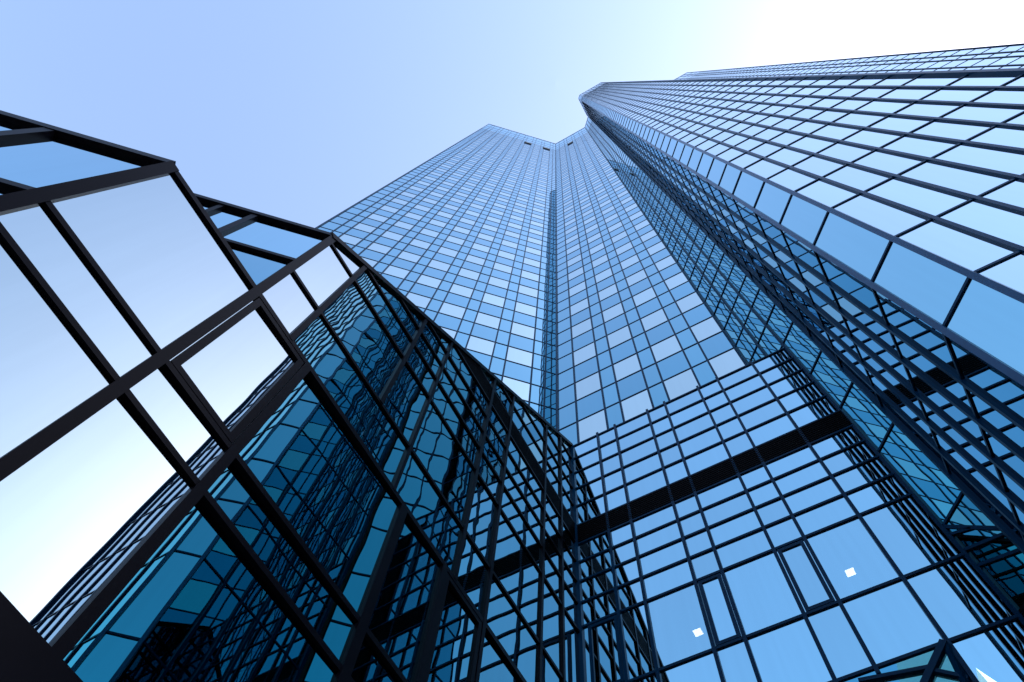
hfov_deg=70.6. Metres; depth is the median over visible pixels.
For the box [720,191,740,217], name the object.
window pane
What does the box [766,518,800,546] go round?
window pane
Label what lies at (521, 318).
window pane
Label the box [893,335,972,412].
window pane
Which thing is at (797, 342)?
window pane
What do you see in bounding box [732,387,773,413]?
window pane
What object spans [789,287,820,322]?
window pane
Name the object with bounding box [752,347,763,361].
window pane
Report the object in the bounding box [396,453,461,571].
window pane
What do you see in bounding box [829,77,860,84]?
window pane
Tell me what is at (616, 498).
window pane
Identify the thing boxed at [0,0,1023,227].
sky
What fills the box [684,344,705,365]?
window pane
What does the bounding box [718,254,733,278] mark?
window pane
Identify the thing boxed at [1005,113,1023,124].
window pane
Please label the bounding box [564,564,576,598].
window pane
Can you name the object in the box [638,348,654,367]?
window pane
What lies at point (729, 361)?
window pane
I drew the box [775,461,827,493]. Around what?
window pane
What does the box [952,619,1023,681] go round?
window pane
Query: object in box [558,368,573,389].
window pane
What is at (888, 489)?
window pane
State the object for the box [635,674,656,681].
window pane
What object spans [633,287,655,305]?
window pane
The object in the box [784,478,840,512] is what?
window pane
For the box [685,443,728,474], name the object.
window pane
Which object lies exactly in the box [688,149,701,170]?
window pane
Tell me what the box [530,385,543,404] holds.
window pane
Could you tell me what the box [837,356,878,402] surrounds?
window pane
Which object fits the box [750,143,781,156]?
window pane
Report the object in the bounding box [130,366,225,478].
window pane
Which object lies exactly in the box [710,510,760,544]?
window pane
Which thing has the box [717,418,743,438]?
window pane
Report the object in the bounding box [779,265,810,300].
window pane
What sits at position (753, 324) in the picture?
window pane
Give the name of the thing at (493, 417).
window pane
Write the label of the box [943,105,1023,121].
window pane
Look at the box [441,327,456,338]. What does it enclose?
window pane
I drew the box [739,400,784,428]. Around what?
window pane
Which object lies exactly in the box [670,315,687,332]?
window pane
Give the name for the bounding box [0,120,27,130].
window pane
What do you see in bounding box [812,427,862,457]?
window pane
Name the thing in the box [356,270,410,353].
window pane
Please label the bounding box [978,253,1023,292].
window pane
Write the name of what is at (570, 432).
window pane
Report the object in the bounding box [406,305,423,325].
window pane
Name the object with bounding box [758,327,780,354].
window pane
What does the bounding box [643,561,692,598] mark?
window pane
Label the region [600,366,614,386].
window pane
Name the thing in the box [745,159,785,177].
window pane
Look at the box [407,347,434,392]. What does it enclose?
window pane
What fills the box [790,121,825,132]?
window pane
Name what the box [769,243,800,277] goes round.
window pane
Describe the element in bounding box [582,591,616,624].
window pane
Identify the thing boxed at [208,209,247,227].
window pane
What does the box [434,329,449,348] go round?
window pane
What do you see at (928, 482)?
window pane
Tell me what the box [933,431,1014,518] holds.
window pane
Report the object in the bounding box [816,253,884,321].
window pane
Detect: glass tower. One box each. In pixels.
[315,117,1023,624]
[578,43,1023,553]
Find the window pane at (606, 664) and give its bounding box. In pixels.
[583,620,619,681]
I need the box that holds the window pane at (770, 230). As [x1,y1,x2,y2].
[756,214,789,252]
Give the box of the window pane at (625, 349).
[610,339,635,362]
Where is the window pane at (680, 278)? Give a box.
[665,272,687,289]
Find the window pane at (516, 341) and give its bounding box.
[509,334,533,351]
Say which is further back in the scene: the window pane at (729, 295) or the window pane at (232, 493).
the window pane at (729, 295)
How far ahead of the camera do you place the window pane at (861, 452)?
14.40 m
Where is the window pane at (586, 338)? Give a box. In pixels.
[573,330,593,350]
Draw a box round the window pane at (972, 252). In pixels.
[898,220,1015,270]
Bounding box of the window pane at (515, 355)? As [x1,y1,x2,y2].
[507,347,531,365]
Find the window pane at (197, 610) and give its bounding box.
[63,501,336,681]
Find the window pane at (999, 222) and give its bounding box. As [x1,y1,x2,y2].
[940,200,1023,245]
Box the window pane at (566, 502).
[563,491,572,518]
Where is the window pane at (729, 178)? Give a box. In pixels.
[719,165,739,193]
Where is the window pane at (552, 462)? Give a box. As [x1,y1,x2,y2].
[547,448,558,478]
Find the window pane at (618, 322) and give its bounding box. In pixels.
[605,314,626,333]
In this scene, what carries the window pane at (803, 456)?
in the glass podium
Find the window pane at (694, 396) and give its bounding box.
[666,390,700,413]
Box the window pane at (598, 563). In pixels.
[580,550,610,578]
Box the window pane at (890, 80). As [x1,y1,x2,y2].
[875,76,916,84]
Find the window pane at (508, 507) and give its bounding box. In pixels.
[501,490,540,568]
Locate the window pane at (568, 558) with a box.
[563,543,575,576]
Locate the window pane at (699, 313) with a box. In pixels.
[683,304,711,325]
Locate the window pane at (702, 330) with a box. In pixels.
[691,317,721,341]
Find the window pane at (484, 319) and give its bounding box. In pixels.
[475,312,499,328]
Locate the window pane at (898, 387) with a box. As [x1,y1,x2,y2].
[855,344,923,415]
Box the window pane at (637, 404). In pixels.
[621,389,651,420]
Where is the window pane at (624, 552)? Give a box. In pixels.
[613,541,634,564]
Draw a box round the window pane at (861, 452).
[822,442,875,473]
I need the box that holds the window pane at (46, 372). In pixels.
[0,239,111,457]
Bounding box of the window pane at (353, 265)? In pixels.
[333,242,361,273]
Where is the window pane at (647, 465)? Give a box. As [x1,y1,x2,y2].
[624,453,660,482]
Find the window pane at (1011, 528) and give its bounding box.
[945,460,1023,545]
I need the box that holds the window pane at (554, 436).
[548,428,558,447]
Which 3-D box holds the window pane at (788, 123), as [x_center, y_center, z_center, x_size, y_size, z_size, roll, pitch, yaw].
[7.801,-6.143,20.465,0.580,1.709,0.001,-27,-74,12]
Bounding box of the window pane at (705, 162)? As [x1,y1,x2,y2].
[696,153,712,176]
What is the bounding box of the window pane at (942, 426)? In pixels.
[920,401,1001,485]
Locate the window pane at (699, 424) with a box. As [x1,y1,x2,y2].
[675,414,713,440]
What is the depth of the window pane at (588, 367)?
28.77 m
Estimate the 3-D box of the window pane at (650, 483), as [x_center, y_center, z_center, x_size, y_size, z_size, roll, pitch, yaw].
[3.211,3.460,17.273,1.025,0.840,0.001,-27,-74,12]
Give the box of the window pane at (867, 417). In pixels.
[841,383,891,448]
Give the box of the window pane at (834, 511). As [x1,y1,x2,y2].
[795,497,855,534]
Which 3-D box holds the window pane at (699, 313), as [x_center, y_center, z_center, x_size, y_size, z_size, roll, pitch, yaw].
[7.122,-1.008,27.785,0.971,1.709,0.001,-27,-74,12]
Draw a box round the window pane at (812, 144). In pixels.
[788,136,834,152]
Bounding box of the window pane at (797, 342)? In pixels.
[784,323,819,371]
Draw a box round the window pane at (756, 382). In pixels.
[725,375,764,400]
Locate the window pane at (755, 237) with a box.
[746,226,772,254]
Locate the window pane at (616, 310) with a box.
[603,303,623,321]
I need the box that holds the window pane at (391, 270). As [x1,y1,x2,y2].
[383,265,408,278]
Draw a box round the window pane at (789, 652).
[748,618,831,681]
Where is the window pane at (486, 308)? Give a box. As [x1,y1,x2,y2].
[479,302,502,316]
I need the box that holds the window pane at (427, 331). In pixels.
[423,323,445,361]
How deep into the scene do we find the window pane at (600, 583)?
14.96 m
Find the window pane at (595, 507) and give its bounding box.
[577,496,604,523]
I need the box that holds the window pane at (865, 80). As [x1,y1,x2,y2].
[850,77,885,84]
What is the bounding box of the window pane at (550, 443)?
[547,433,558,462]
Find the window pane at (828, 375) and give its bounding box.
[811,352,850,405]
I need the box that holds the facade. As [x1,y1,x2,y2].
[317,117,1023,612]
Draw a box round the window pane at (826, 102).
[811,98,844,107]
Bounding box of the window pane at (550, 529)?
[545,516,559,550]
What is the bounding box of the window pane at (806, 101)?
[793,97,821,105]
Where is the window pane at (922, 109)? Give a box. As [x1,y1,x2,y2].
[896,103,960,116]
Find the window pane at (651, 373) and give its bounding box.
[643,364,660,386]
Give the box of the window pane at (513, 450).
[509,438,542,502]
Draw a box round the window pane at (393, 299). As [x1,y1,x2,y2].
[374,277,417,337]
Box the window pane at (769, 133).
[754,128,783,139]
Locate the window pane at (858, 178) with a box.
[825,165,889,190]
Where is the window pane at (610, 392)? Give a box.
[603,383,618,406]
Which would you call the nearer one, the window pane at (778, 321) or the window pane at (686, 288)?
the window pane at (778, 321)
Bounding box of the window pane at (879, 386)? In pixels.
[867,371,935,443]
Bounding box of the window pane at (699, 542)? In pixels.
[685,530,711,555]
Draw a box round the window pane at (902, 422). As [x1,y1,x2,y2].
[877,394,945,468]
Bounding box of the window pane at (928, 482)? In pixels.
[880,425,960,522]
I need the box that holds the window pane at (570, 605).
[564,585,577,626]
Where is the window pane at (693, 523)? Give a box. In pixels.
[680,512,704,535]
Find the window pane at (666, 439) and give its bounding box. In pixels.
[656,430,675,448]
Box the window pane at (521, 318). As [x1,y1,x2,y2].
[513,311,535,326]
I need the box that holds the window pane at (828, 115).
[811,110,848,121]
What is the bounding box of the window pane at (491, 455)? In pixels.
[483,438,502,477]
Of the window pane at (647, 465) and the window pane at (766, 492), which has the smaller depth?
the window pane at (766, 492)
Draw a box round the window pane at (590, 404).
[577,390,603,419]
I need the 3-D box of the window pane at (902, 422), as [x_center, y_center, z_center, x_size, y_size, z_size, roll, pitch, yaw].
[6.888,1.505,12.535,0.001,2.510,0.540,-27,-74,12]
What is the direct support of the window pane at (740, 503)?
in the glass podium
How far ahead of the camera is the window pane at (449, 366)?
14.42 m
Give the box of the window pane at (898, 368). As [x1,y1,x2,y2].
[844,318,911,386]
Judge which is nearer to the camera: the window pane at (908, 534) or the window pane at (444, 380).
the window pane at (908, 534)
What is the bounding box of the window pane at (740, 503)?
[703,493,751,525]
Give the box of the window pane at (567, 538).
[563,525,574,556]
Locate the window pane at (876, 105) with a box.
[857,100,911,112]
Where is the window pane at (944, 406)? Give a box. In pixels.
[907,368,988,452]
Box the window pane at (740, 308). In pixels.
[732,296,749,323]
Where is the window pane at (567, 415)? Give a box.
[558,402,575,428]
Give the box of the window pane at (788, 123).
[773,118,802,128]
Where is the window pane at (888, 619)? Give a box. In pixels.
[843,580,941,663]
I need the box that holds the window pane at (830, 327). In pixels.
[817,311,858,356]
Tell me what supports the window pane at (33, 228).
in the glass annex
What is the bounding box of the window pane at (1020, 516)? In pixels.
[1012,504,1023,527]
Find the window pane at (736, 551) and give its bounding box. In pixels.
[716,530,770,567]
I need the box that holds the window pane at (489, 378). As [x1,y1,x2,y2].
[483,371,492,384]
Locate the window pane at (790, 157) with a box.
[767,148,809,165]
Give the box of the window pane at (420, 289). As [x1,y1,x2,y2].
[410,283,435,297]
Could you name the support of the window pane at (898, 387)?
in the glass tower at (858, 222)
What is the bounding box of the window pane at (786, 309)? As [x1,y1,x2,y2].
[781,302,807,332]
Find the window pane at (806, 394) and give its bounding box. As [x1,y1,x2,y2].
[779,383,823,410]
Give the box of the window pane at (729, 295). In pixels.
[722,283,736,308]
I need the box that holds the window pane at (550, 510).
[546,497,559,531]
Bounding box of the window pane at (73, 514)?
[0,396,192,644]
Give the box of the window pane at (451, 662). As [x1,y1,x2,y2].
[428,585,475,681]
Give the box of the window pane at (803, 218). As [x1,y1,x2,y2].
[780,195,826,243]
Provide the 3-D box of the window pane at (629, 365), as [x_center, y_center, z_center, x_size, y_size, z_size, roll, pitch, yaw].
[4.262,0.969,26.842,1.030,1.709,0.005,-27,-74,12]
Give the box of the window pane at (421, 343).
[416,335,440,375]
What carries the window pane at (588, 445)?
in the glass podium
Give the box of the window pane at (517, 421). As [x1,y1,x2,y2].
[512,410,543,470]
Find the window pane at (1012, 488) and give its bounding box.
[999,469,1023,505]
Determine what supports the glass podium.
on the pavement
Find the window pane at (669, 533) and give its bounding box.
[636,522,680,554]
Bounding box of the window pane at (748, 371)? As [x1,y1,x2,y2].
[719,365,756,387]
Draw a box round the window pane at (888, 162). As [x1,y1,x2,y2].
[853,150,923,173]
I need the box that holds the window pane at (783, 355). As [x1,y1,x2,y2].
[754,349,791,371]
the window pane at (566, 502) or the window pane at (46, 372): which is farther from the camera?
the window pane at (566, 502)
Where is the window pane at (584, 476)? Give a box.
[575,463,600,486]
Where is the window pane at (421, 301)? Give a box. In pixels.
[406,292,430,307]
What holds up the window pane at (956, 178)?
in the glass tower at (858, 222)
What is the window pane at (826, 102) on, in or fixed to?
in the glass tower at (858, 222)
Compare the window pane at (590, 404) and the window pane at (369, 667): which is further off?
the window pane at (590, 404)
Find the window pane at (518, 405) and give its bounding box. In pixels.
[514,399,543,453]
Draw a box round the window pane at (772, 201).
[755,182,789,222]
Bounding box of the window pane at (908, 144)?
[882,136,957,156]
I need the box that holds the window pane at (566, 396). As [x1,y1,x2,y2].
[558,384,574,408]
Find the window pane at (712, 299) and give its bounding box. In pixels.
[705,287,719,312]
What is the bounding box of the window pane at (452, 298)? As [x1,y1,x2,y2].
[445,292,469,307]
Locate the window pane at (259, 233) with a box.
[222,218,324,257]
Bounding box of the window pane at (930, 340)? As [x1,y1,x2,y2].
[874,290,957,374]
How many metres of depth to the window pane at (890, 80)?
18.33 m
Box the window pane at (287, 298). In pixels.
[263,273,315,333]
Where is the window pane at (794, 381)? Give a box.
[769,370,811,396]
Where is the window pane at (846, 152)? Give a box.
[818,143,872,161]
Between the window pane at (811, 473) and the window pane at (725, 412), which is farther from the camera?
the window pane at (725, 412)
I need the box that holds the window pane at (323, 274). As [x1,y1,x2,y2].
[295,245,350,305]
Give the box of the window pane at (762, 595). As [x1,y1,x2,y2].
[724,552,800,634]
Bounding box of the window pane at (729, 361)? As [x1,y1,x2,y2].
[709,348,744,377]
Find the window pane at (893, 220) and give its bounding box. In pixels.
[834,194,926,234]
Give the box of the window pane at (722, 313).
[714,299,729,327]
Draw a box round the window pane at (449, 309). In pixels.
[439,302,465,318]
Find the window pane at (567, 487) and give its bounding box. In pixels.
[562,473,572,501]
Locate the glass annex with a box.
[0,110,579,681]
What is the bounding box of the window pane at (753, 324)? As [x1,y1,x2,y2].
[744,311,763,341]
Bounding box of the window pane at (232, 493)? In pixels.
[208,463,354,661]
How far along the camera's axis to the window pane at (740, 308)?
24.10 m
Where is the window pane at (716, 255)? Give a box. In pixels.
[709,245,722,267]
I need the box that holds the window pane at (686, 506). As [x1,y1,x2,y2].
[675,496,698,517]
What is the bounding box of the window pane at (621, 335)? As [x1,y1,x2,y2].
[607,325,630,347]
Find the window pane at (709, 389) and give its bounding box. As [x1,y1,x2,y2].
[700,381,721,397]
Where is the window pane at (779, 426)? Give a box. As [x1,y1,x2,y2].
[748,415,795,445]
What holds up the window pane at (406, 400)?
in the glass annex
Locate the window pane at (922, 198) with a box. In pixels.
[866,178,968,215]
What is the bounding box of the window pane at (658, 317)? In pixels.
[641,309,666,330]
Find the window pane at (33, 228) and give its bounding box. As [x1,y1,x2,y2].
[0,204,153,376]
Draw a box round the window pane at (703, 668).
[660,652,720,681]
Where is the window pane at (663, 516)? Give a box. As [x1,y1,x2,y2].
[633,505,675,535]
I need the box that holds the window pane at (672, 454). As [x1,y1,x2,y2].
[660,445,680,465]
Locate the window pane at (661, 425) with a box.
[652,417,670,434]
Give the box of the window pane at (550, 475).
[547,464,559,496]
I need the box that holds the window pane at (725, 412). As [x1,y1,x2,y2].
[711,404,735,423]
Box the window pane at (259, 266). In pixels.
[229,245,289,284]
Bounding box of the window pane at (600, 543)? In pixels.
[579,533,608,559]
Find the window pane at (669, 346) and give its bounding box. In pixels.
[651,335,680,361]
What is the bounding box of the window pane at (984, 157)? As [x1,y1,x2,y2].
[934,144,1023,174]
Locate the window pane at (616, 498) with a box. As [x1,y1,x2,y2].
[606,487,625,510]
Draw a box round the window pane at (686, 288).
[670,281,694,299]
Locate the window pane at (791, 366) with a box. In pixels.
[761,359,800,382]
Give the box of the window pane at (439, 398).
[432,385,477,464]
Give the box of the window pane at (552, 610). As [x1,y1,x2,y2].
[543,581,560,671]
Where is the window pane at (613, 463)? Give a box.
[602,454,619,474]
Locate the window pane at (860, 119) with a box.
[834,112,884,125]
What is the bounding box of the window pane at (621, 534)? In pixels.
[611,523,631,545]
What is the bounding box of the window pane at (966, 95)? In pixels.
[921,89,991,101]
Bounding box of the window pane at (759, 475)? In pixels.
[741,466,769,488]
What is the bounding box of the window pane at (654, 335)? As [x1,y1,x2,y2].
[646,321,673,344]
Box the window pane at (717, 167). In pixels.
[707,159,725,184]
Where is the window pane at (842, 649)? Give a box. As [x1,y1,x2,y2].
[807,605,871,677]
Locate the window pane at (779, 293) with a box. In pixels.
[772,283,800,316]
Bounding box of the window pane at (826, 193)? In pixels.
[796,180,857,206]
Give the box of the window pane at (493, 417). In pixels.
[489,407,506,444]
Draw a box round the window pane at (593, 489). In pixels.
[576,479,602,504]
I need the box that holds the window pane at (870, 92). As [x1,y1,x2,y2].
[853,88,893,97]
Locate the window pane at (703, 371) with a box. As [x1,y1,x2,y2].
[693,361,715,385]
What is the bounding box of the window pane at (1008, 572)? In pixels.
[947,494,1023,608]
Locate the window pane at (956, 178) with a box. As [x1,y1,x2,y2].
[900,161,1011,194]
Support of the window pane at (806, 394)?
in the glass podium
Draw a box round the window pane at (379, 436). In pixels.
[361,405,406,483]
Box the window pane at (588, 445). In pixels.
[574,437,596,456]
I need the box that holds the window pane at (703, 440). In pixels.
[680,428,720,456]
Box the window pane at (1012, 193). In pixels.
[981,179,1023,207]
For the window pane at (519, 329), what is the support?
in the glass tower at (589, 279)
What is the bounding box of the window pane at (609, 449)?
[600,441,617,458]
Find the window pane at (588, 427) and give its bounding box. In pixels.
[578,410,606,441]
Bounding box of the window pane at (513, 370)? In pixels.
[504,361,530,382]
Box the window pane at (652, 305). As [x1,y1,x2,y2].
[637,297,660,317]
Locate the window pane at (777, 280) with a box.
[764,265,791,296]
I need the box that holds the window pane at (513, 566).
[493,513,539,636]
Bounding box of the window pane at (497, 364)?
[490,357,504,374]
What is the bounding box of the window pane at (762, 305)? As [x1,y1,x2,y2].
[752,290,773,321]
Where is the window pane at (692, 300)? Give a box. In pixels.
[676,292,702,312]
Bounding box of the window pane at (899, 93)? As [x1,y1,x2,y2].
[880,88,936,98]
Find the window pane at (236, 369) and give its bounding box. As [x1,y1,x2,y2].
[170,299,294,443]
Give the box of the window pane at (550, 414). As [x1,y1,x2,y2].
[545,407,555,427]
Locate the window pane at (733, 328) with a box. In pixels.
[725,313,741,343]
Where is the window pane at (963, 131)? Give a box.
[912,121,991,139]
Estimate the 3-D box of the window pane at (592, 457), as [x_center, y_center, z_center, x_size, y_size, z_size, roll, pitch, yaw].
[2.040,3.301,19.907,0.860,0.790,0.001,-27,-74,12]
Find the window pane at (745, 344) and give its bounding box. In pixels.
[736,329,755,362]
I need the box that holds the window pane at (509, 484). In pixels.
[504,471,541,541]
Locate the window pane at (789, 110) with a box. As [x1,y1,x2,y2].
[775,106,802,115]
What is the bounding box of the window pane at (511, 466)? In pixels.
[507,454,541,521]
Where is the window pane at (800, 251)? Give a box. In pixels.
[781,230,824,278]
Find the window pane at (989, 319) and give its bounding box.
[946,279,1023,374]
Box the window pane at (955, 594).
[906,557,1013,637]
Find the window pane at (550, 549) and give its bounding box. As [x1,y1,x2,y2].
[545,534,559,571]
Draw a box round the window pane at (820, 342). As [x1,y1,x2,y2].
[807,327,838,362]
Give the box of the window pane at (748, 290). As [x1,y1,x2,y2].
[739,276,758,304]
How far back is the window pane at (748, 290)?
23.87 m
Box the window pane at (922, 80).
[904,75,963,85]
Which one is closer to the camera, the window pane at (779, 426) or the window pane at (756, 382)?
the window pane at (779, 426)
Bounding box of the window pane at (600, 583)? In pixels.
[581,570,613,599]
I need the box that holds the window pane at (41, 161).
[0,136,152,187]
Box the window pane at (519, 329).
[511,322,534,338]
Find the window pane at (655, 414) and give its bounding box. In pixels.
[649,405,666,420]
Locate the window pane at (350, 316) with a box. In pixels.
[323,282,401,397]
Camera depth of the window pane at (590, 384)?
27.17 m
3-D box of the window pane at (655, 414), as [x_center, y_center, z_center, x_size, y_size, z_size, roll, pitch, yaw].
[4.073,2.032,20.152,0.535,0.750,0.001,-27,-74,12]
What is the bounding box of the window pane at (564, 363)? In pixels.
[558,353,572,373]
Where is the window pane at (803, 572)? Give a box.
[776,540,835,611]
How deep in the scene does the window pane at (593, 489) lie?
18.39 m
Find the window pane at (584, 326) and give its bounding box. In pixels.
[572,318,591,337]
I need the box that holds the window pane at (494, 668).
[479,633,519,681]
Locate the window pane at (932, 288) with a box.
[873,242,966,323]
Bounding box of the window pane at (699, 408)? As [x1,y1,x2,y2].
[670,401,706,425]
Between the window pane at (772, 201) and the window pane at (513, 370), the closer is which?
the window pane at (772, 201)
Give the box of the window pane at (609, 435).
[599,428,614,444]
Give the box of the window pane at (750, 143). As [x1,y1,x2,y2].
[736,138,762,150]
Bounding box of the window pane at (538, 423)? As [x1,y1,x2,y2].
[526,408,544,437]
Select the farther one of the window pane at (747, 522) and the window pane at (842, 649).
the window pane at (747, 522)
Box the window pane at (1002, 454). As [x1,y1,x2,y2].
[983,430,1023,481]
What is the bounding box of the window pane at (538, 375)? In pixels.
[532,368,544,386]
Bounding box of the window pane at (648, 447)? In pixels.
[621,439,656,465]
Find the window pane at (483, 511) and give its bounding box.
[467,477,496,562]
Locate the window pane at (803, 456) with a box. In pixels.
[766,447,816,477]
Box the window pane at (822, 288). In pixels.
[796,263,836,305]
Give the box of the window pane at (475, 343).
[467,336,494,354]
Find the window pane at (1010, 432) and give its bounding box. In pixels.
[968,390,1023,453]
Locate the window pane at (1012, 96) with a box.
[972,89,1023,103]
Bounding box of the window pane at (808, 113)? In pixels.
[792,108,823,118]
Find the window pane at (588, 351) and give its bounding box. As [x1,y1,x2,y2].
[573,342,595,365]
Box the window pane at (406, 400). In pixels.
[384,363,427,442]
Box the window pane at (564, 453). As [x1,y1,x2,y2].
[562,445,570,467]
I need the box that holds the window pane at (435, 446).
[413,402,473,523]
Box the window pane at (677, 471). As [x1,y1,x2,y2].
[665,461,687,483]
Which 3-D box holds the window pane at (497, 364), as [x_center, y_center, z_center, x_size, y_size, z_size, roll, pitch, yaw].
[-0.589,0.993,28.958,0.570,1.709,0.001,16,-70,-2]
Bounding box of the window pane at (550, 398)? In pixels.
[545,389,555,408]
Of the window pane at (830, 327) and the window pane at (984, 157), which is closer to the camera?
the window pane at (984, 157)
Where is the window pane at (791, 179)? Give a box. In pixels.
[769,168,816,189]
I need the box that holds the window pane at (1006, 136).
[968,126,1023,147]
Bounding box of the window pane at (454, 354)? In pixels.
[450,345,487,411]
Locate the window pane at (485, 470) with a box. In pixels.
[479,455,499,500]
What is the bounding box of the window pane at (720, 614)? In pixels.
[697,573,741,645]
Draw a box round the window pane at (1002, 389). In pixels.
[947,337,1023,422]
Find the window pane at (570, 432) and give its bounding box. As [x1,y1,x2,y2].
[559,423,576,444]
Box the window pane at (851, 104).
[832,99,870,109]
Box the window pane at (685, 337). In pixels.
[676,328,696,348]
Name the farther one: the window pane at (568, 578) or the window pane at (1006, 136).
the window pane at (568, 578)
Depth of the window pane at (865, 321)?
11.81 m
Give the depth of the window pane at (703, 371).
23.16 m
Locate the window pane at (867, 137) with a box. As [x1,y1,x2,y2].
[844,129,901,146]
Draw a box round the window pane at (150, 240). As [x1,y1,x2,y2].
[52,174,250,348]
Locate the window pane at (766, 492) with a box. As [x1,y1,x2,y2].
[748,482,778,505]
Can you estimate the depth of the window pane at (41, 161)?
7.37 m
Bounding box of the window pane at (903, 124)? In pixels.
[869,116,930,131]
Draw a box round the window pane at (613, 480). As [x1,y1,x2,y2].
[604,470,622,491]
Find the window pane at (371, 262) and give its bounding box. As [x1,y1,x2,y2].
[362,257,376,266]
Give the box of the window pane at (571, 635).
[565,613,579,681]
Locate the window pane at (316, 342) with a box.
[294,315,378,436]
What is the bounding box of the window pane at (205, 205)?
[199,201,213,208]
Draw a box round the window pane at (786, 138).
[769,132,803,144]
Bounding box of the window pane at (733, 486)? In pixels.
[697,477,743,507]
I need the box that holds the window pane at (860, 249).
[815,213,888,279]
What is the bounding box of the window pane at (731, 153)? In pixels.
[717,148,744,160]
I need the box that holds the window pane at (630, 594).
[618,580,642,609]
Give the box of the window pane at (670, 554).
[640,540,685,574]
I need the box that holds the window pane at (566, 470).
[562,458,571,483]
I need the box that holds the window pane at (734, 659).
[717,641,756,681]
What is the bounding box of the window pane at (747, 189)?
[733,172,762,206]
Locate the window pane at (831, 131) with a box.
[811,124,859,139]
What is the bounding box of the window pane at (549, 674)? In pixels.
[542,652,560,681]
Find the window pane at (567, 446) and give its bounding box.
[562,440,570,454]
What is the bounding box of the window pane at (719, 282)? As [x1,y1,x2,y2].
[712,271,725,294]
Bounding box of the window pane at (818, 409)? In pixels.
[789,397,836,426]
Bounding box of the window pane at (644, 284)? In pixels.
[629,278,650,295]
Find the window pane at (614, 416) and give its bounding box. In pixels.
[606,403,622,427]
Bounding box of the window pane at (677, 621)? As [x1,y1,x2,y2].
[648,584,710,667]
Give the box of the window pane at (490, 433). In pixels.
[486,422,504,459]
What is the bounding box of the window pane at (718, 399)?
[705,391,727,409]
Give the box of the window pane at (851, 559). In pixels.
[807,518,898,598]
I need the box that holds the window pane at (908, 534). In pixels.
[862,496,960,574]
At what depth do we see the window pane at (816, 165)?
15.27 m
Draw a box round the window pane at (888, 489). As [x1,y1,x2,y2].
[847,476,908,512]
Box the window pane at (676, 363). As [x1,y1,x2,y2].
[657,351,689,379]
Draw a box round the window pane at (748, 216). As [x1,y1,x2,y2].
[734,200,763,234]
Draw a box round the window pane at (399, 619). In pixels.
[368,518,440,681]
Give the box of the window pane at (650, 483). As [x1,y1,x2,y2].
[627,470,665,500]
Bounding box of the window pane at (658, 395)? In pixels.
[649,382,667,406]
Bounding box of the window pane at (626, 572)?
[615,560,638,585]
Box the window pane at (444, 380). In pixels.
[439,370,481,444]
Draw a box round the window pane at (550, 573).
[544,555,560,599]
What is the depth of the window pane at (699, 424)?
18.53 m
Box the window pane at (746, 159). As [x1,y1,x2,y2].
[730,153,760,167]
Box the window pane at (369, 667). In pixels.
[351,638,398,681]
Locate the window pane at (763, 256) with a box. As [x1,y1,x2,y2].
[755,246,782,276]
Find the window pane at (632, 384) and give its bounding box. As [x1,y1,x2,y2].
[617,371,645,399]
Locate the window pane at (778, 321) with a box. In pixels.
[767,305,791,341]
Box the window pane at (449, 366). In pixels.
[445,357,484,427]
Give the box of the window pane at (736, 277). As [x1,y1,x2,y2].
[728,264,744,291]
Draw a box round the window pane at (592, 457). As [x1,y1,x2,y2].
[574,449,598,470]
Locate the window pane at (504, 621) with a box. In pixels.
[487,577,537,681]
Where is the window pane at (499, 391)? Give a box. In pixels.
[495,382,510,414]
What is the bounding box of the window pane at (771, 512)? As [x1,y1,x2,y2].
[757,499,789,524]
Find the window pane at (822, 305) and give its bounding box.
[807,288,848,332]
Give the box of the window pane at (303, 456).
[239,375,398,613]
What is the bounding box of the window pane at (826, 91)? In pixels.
[811,87,842,95]
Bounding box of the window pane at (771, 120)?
[758,116,784,125]
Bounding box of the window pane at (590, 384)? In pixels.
[576,372,600,399]
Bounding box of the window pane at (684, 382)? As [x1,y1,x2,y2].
[664,369,697,399]
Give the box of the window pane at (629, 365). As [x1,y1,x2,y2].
[614,354,639,379]
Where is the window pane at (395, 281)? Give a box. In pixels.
[382,273,402,287]
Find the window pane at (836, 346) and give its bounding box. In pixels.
[828,335,869,381]
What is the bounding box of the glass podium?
[570,347,1023,681]
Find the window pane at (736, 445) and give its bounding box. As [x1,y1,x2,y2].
[725,433,752,455]
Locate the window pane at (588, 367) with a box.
[575,356,597,381]
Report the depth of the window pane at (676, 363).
24.89 m
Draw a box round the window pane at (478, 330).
[471,323,496,340]
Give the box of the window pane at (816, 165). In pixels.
[793,156,844,175]
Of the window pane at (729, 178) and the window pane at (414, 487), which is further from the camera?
the window pane at (729, 178)
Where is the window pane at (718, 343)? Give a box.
[699,332,732,358]
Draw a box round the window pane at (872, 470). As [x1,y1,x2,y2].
[834,458,890,491]
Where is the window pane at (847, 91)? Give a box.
[830,87,864,96]
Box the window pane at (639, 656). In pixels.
[621,604,654,678]
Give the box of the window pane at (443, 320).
[434,313,460,330]
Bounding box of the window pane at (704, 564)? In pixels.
[691,550,718,578]
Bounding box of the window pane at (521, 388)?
[503,377,529,400]
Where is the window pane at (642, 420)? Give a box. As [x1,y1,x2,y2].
[616,413,648,436]
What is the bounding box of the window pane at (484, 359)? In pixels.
[466,349,490,368]
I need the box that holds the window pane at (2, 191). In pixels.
[0,188,12,194]
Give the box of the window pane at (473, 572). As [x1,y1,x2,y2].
[458,536,487,614]
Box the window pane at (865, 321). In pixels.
[832,290,897,354]
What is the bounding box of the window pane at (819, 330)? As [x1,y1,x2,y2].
[798,307,830,344]
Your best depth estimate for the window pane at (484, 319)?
33.75 m
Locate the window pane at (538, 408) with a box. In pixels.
[530,403,542,416]
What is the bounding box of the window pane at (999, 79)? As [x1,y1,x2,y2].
[948,74,1020,85]
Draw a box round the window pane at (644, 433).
[618,425,652,450]

